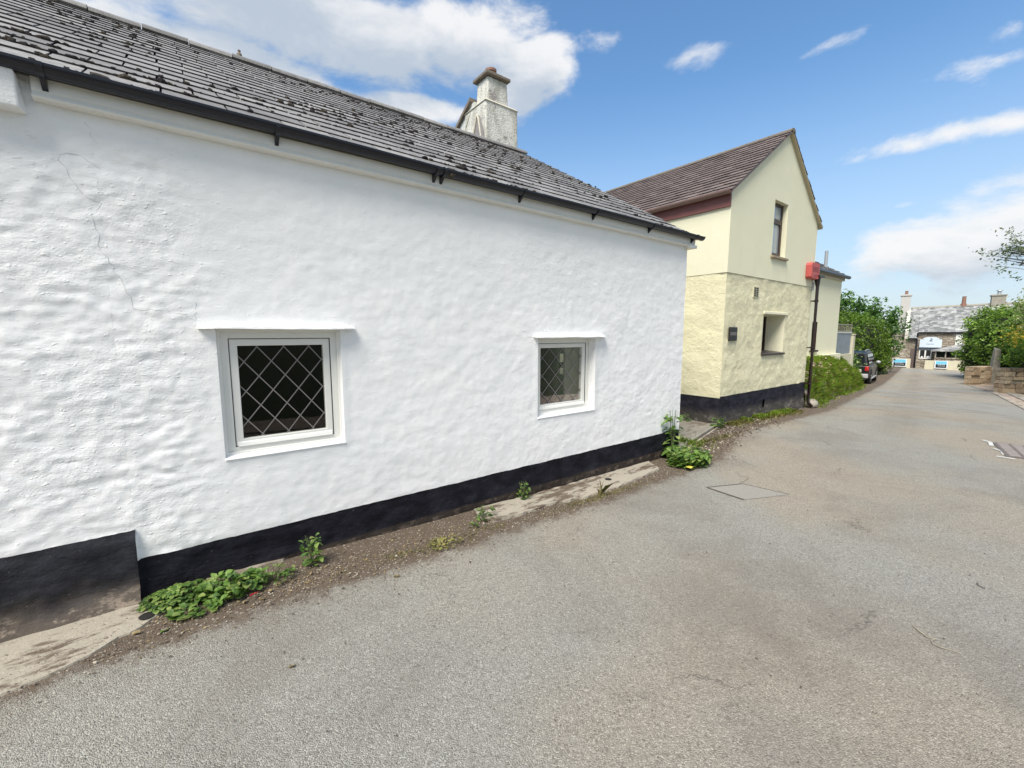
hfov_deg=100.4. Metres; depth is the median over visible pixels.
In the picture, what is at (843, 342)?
timber fence
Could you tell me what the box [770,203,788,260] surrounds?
window
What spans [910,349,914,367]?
door
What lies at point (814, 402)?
boulder
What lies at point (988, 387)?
driveway
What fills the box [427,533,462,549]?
moss plant
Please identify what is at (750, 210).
cream house
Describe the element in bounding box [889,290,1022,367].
stone shop
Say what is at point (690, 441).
grass tuft
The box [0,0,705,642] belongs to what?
white cottage
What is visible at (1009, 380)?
stone wall
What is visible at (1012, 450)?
drain cover
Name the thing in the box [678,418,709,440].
alley paving
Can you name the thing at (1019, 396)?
pavement edging
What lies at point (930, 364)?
wall
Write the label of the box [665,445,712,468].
corner weed
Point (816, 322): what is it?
window
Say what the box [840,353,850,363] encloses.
garden wall
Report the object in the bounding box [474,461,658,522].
concrete footing
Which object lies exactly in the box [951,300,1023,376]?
yew hedge
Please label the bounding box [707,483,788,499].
trench patch
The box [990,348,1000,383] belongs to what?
granite gatepost
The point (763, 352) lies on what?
window
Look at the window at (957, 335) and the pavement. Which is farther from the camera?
the window at (957, 335)
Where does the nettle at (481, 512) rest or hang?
on the concrete footing
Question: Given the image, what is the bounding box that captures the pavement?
[999,393,1023,404]
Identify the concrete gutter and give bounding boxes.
[0,583,197,695]
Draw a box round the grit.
[0,452,745,711]
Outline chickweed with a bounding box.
[253,563,296,585]
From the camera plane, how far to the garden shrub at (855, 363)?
19.44 m
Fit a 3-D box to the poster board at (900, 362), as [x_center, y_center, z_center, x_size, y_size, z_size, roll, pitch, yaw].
[35.185,-1.938,38.742,0.960,0.700,0.071,6,9,42]
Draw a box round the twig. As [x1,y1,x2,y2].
[912,625,959,652]
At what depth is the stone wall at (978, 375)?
23.10 m
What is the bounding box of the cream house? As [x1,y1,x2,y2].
[605,128,824,424]
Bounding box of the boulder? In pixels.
[804,389,817,407]
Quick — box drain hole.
[138,612,153,619]
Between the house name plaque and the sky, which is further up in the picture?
the sky
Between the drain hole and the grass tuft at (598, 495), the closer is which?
the drain hole
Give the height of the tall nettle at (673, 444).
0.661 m
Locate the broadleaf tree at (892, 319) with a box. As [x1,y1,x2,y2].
[839,289,915,361]
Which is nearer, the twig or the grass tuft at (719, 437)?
the twig
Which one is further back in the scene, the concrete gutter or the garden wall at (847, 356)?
the garden wall at (847, 356)
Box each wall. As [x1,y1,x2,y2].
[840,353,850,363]
[892,358,910,367]
[924,360,960,369]
[963,366,992,385]
[993,368,1023,394]
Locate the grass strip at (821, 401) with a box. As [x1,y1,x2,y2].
[816,384,867,407]
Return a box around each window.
[196,322,354,460]
[533,333,606,418]
[761,311,788,355]
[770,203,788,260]
[809,322,817,351]
[918,350,931,358]
[955,334,962,344]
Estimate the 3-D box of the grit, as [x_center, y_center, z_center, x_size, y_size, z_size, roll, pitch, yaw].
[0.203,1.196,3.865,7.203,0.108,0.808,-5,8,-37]
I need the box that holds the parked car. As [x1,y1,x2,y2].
[854,349,880,383]
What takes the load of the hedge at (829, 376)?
on the bank at (824, 390)
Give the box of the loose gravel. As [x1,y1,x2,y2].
[686,418,784,456]
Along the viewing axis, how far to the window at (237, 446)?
2.96 m
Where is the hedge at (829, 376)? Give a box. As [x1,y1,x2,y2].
[806,356,858,397]
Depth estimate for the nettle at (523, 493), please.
4.29 m
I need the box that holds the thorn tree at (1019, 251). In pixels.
[975,226,1023,280]
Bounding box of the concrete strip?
[206,558,284,580]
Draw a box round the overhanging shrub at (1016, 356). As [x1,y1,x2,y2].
[997,320,1023,367]
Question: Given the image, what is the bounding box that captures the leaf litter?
[138,520,491,657]
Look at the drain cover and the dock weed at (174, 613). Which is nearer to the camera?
the dock weed at (174, 613)
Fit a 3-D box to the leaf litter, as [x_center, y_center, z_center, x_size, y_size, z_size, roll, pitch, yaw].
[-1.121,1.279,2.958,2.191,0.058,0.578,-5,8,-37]
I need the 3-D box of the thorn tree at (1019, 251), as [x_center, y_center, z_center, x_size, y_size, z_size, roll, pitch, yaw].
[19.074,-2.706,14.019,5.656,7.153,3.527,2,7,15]
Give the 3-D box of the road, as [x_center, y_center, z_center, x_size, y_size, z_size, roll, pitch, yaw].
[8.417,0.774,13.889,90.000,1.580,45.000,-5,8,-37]
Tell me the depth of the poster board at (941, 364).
36.64 m
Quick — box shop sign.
[919,337,941,347]
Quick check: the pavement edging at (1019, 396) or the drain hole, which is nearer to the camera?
the drain hole
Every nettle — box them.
[299,533,324,566]
[475,505,495,520]
[516,481,530,499]
[661,411,683,456]
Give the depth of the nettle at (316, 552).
2.97 m
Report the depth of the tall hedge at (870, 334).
28.40 m
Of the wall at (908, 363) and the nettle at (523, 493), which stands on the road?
the wall at (908, 363)
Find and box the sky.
[75,0,1023,326]
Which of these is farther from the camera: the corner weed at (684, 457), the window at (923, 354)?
the window at (923, 354)
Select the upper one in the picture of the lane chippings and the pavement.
the pavement
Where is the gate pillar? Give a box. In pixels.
[849,334,855,365]
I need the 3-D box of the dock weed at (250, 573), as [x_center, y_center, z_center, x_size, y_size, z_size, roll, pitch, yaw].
[-1.744,1.244,2.670,0.372,0.110,0.323,1,7,5]
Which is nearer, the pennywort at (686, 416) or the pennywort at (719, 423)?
the pennywort at (719, 423)
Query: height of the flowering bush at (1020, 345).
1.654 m
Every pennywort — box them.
[682,413,691,420]
[709,417,726,427]
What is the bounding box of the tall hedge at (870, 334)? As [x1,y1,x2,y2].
[838,308,894,373]
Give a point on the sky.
(906, 116)
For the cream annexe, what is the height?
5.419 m
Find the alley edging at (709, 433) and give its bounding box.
[687,427,718,447]
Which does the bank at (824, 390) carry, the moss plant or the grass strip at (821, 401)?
the grass strip at (821, 401)
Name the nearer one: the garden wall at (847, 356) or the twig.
the twig
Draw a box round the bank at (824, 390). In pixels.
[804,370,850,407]
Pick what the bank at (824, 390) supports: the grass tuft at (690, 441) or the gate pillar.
the gate pillar
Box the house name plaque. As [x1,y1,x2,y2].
[728,327,737,340]
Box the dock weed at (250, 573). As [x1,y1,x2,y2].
[193,567,267,601]
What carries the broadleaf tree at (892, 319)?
on the ground
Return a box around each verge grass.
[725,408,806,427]
[739,408,796,421]
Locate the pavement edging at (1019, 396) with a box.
[1007,393,1023,400]
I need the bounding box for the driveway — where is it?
[974,384,997,392]
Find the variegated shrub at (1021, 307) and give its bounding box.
[1005,288,1023,330]
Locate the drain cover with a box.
[993,442,1023,458]
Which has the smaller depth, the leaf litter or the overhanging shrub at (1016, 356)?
the leaf litter
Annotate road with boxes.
[0,367,1023,767]
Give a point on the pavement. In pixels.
(1013, 398)
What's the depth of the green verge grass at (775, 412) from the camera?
9.09 m
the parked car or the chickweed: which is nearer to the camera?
the chickweed
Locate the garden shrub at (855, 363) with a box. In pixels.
[853,348,867,369]
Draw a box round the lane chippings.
[56,451,1022,766]
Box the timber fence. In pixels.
[836,324,852,353]
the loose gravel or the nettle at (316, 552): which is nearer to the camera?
the nettle at (316, 552)
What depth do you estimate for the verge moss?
3.24 m
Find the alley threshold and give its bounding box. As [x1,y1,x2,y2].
[679,423,717,448]
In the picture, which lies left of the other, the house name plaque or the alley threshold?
the alley threshold
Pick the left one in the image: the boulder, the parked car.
the boulder
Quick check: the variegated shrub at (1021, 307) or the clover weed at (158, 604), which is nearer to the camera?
the clover weed at (158, 604)
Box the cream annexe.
[807,251,850,359]
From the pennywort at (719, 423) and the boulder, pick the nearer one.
the pennywort at (719, 423)
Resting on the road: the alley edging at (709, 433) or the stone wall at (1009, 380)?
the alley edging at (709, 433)
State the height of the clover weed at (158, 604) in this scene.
0.097 m
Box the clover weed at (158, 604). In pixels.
[136,578,219,613]
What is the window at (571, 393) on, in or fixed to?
in the white cottage
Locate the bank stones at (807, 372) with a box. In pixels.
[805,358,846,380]
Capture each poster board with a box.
[892,359,906,366]
[934,361,947,368]
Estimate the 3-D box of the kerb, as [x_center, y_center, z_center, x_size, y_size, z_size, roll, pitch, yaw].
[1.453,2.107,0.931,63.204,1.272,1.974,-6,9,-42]
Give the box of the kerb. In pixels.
[969,385,1023,409]
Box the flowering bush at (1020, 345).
[1000,323,1023,351]
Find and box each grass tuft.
[503,469,680,523]
[596,481,611,494]
[678,433,718,449]
[679,431,748,448]
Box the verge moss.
[331,523,505,576]
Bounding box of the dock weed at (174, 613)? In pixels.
[164,590,230,620]

